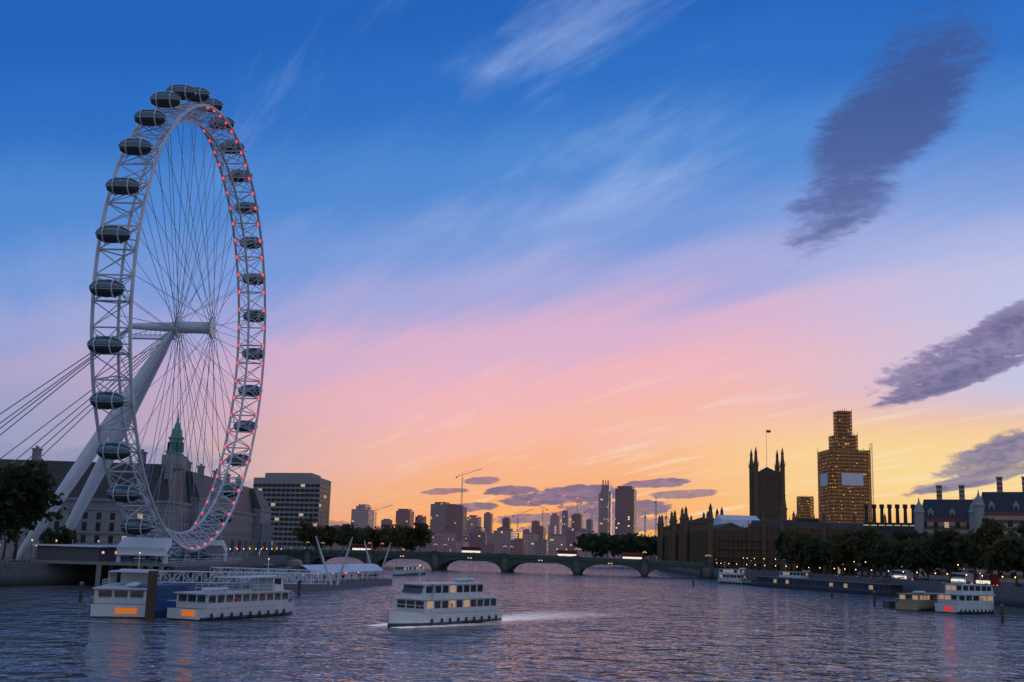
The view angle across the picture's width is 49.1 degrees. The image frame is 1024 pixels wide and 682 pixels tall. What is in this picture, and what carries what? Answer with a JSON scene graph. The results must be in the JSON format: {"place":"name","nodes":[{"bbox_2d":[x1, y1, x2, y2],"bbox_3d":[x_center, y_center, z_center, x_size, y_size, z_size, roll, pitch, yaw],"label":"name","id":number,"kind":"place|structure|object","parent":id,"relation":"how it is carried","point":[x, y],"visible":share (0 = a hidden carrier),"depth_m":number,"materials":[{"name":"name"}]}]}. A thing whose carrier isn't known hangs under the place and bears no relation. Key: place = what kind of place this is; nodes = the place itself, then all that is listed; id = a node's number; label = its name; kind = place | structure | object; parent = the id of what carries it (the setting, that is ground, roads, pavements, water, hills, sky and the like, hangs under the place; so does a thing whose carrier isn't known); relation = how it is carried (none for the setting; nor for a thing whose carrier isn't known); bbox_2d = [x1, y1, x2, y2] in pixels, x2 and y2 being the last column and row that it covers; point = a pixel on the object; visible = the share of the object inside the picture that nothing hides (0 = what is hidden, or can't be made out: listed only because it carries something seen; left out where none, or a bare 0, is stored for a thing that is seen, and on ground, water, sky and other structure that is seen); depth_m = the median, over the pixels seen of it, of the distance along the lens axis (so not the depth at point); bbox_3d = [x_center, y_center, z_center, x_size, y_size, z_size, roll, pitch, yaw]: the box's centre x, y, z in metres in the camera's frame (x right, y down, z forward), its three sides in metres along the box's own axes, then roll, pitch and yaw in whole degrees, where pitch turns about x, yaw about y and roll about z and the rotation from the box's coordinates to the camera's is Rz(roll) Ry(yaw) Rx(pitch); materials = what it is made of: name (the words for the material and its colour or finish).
{"place":"outdoors","nodes":[
{"label":"outdoors","id":0,"kind":"place"},
{"bbox_2d":[0,555,296,586],"bbox_3d":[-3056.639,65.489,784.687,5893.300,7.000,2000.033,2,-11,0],"label":"embankment wall","id":1,"kind":"structure","parent":0,"point":[28,573],"depth_m":274.13,"materials":[{"name":"stone"}]},
{"bbox_2d":[0,329,173,561],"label":"london eye frame","id":2,"kind":"object","parent":1,"relation":"on","point":[84,460],"visible":0.62,"depth_m":303.70,"materials":[{"name":"white metal"}]},
{"bbox_2d":[0,411,272,557],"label":"county hall building","id":3,"kind":"structure","parent":1,"relation":"on","point":[101,520],"depth_m":402.72,"materials":[{"name":"stone"}]},
{"bbox_2d":[34,540,280,561],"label":"bank banners","id":4,"kind":"object","parent":1,"relation":"on","point":[252,546],"visible":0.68,"depth_m":497.53,"materials":[{"name":"grey fabric"}]},
{"bbox_2d":[30,539,304,559],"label":"street lamps","id":5,"kind":"object","parent":1,"relation":"on","point":[98,543],"visible":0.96,"depth_m":430.71,"materials":[{"name":"yellow metal"}]},
{"bbox_2d":[90,104,265,550],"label":"ferris wheel","id":6,"kind":"object","parent":1,"relation":"on","point":[178,326],"visible":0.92,"depth_m":305.29,"materials":[{"name":"white metal"}]},
{"bbox_2d":[86,84,266,567],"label":"passenger capsules","id":7,"kind":"object","parent":6,"relation":"attached to","point":[172,96],"visible":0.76,"depth_m":264.84},
{"bbox_2d":[185,107,263,547],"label":"red lights","id":8,"kind":"object","parent":6,"relation":"attached to","point":[239,326],"visible":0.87,"depth_m":350.61},
{"bbox_2d":[0,459,433,559],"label":"bank trees","id":9,"kind":"object","parent":1,"relation":"on","point":[26,495],"visible":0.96,"depth_m":294.15,"materials":[{"name":"green plant"}]},
{"bbox_2d":[253,473,330,549],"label":"office building","id":10,"kind":"structure","parent":1,"relation":"on","point":[292,499],"depth_m":764.68,"materials":[{"name":"concrete"}]},
{"bbox_2d":[0,555,377,582],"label":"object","id":11,"kind":"structure","parent":0,"point":[179,559],"depth_m":288.19,"materials":[{"name":"black fabric"}]},
{"bbox_2d":[340,556,652,564],"bbox_3d":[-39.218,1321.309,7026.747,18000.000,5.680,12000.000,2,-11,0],"label":"vehicles","id":12,"kind":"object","parent":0,"point":[483,560],"depth_m":1128.42,"materials":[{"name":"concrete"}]},
{"bbox_2d":[327,469,666,559],"bbox_3d":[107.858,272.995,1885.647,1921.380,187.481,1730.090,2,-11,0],"label":"city skyline","id":13,"kind":"structure","parent":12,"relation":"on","point":[454,528],"depth_m":1831.50},
{"bbox_2d":[0,557,1023,681],"bbox_3d":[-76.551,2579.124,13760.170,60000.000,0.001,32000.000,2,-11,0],"label":"river","id":14,"kind":"structure","parent":0,"point":[607,623],"depth_m":149.13,"materials":[{"name":"blue liquid"}]},
{"bbox_2d":[89,552,160,618],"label":"moored boat","id":15,"kind":"object","parent":14,"relation":"on","point":[121,599],"visible":0.62,"depth_m":166.20,"materials":[{"name":"grey metal"}]},
{"bbox_2d":[25,537,241,586],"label":"boarding platform","id":16,"kind":"structure","parent":14,"relation":"on","point":[125,548],"depth_m":270.69,"materials":[{"name":"grey metal"}]},
{"bbox_2d":[129,571,188,619],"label":"mooring barge","id":17,"kind":"object","parent":14,"relation":"on","point":[158,596],"visible":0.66,"depth_m":168.39,"materials":[{"name":"metal"}]},
{"bbox_2d":[167,558,292,620],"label":"moored boat","id":18,"kind":"object","parent":14,"relation":"on","point":[267,595],"visible":0.96,"depth_m":171.20,"materials":[{"name":"grey metal"}]},
{"bbox_2d":[156,567,326,590],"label":"walkway","id":19,"kind":"structure","parent":14,"relation":"on","point":[192,587],"depth_m":260.66,"materials":[{"name":"white paint"}]},
{"bbox_2d":[283,536,391,590],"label":"pier canopy","id":20,"kind":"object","parent":14,"relation":"on","point":[326,569],"depth_m":303.96,"materials":[{"name":"white fabric"}]},
{"bbox_2d":[393,564,425,575],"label":"boat","id":21,"kind":"object","parent":14,"relation":"on","point":[405,570],"visible":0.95,"depth_m":466.05,"materials":[{"name":"grey metal"}]},
{"bbox_2d":[387,565,501,626],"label":"cruise boat","id":22,"kind":"object","parent":14,"relation":"on","point":[419,603],"visible":0.99,"depth_m":170.80,"materials":[{"name":"grey metal"}]},
{"bbox_2d":[366,615,539,627],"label":"boat wake","id":23,"kind":"object","parent":14,"relation":"on","point":[505,619],"visible":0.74,"depth_m":167.70,"materials":[{"name":"white liquid"}]},
{"bbox_2d":[78,576,1003,622],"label":"mooring posts","id":24,"kind":"object","parent":14,"relation":"in","point":[299,591],"visible":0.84,"depth_m":226.95,"materials":[{"name":"wood"}]},
{"bbox_2d":[718,568,750,583],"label":"boat","id":25,"kind":"object","parent":14,"relation":"on","point":[731,576],"visible":0.91,"depth_m":488.26,"materials":[{"name":"grey metal"}]},
{"bbox_2d":[777,565,813,578],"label":"boat","id":26,"kind":"object","parent":14,"relation":"on","point":[803,574],"visible":0.31,"depth_m":459.97,"materials":[{"name":"grey metal"}]},
{"bbox_2d":[740,569,904,607],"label":"floating pier","id":27,"kind":"structure","parent":14,"relation":"on","point":[868,588],"depth_m":404.98,"materials":[{"name":"blue"}]},
{"bbox_2d":[895,591,937,611],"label":"yellow boat","id":28,"kind":"object","parent":14,"relation":"on","point":[917,601],"visible":0.65,"depth_m":269.01,"materials":[{"name":"grey"}]},
{"bbox_2d":[935,573,993,613],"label":"white boat","id":29,"kind":"object","parent":14,"relation":"on","point":[958,597],"visible":0.98,"depth_m":263.00,"materials":[{"name":"grey metal"}]},
{"bbox_2d":[0,0,1023,538],"label":"sky","id":30,"kind":"structure","parent":0,"point":[554,249],"materials":[{"name":"blue"}]},
{"bbox_2d":[748,430,784,519],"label":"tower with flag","id":31,"kind":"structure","parent":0,"point":[766,485],"depth_m":911.31,"materials":[{"name":"stone"}]},
{"bbox_2d":[659,568,1023,607],"bbox_3d":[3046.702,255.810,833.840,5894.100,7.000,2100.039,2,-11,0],"label":"embankment wall","id":32,"kind":"structure","parent":0,"point":[1007,594],"depth_m":384.64,"materials":[{"name":"stone"}]},
{"bbox_2d":[287,548,1018,586],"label":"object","id":33,"kind":"structure","parent":32,"relation":"on","point":[757,570],"depth_m":453.06,"materials":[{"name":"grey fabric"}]},
{"bbox_2d":[657,488,886,573],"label":"palace of westminster","id":34,"kind":"structure","parent":32,"relation":"on","point":[722,540],"depth_m":597.32,"materials":[{"name":"stone"}]},
{"bbox_2d":[797,496,813,517],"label":"palace turret scaffold","id":35,"kind":"object","parent":34,"relation":"on","point":[806,504],"visible":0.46,"depth_m":794.17,"materials":[{"name":"brown metal"}]},
{"bbox_2d":[817,408,873,522],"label":"scaffolded clock tower","id":36,"kind":"structure","parent":34,"relation":"on","point":[844,484],"depth_m":640.34,"materials":[{"name":"brown metal"}]},
{"bbox_2d":[573,517,1023,585],"bbox_3d":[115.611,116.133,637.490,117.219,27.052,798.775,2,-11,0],"label":"trees","id":37,"kind":"object","parent":32,"relation":"on","point":[990,545],"visible":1,"depth_m":406.39,"materials":[{"name":"green plant"}]},
{"bbox_2d":[728,558,1023,586],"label":"street lamps","id":38,"kind":"object","parent":32,"relation":"on","point":[923,579],"visible":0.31,"depth_m":423.53,"materials":[{"name":"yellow metal"}]},
{"bbox_2d":[855,504,921,576],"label":"building with chimneys","id":39,"kind":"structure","parent":32,"relation":"on","point":[889,527],"depth_m":564.51,"materials":[{"name":"stone"}]},
{"bbox_2d":[893,569,998,585],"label":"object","id":40,"kind":"structure","parent":32,"relation":"on","point":[958,576],"depth_m":355.81,"materials":[{"name":"white"}]},
{"bbox_2d":[913,476,1023,582],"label":"norman shaw buildings","id":41,"kind":"structure","parent":0,"point":[961,515],"depth_m":496.69,"materials":[{"name":"stone"}]},
{"label":"ground","id":42,"kind":"structure","parent":0,"visible":0},
{"bbox_2d":[269,549,713,578],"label":"bridge","id":43,"kind":"structure","parent":42,"relation":"on","point":[504,562],"depth_m":588.64,"materials":[{"name":"green paint"}]},
{"bbox_2d":[352,544,642,559],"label":"buses","id":44,"kind":"object","parent":43,"relation":"on","point":[572,553],"visible":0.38,"depth_m":596.91,"materials":[{"name":"red metal"}]},
{"bbox_2d":[306,542,709,563],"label":"bridge lamps","id":45,"kind":"object","parent":43,"relation":"on","point":[511,551],"visible":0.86,"depth_m":592.53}
]}

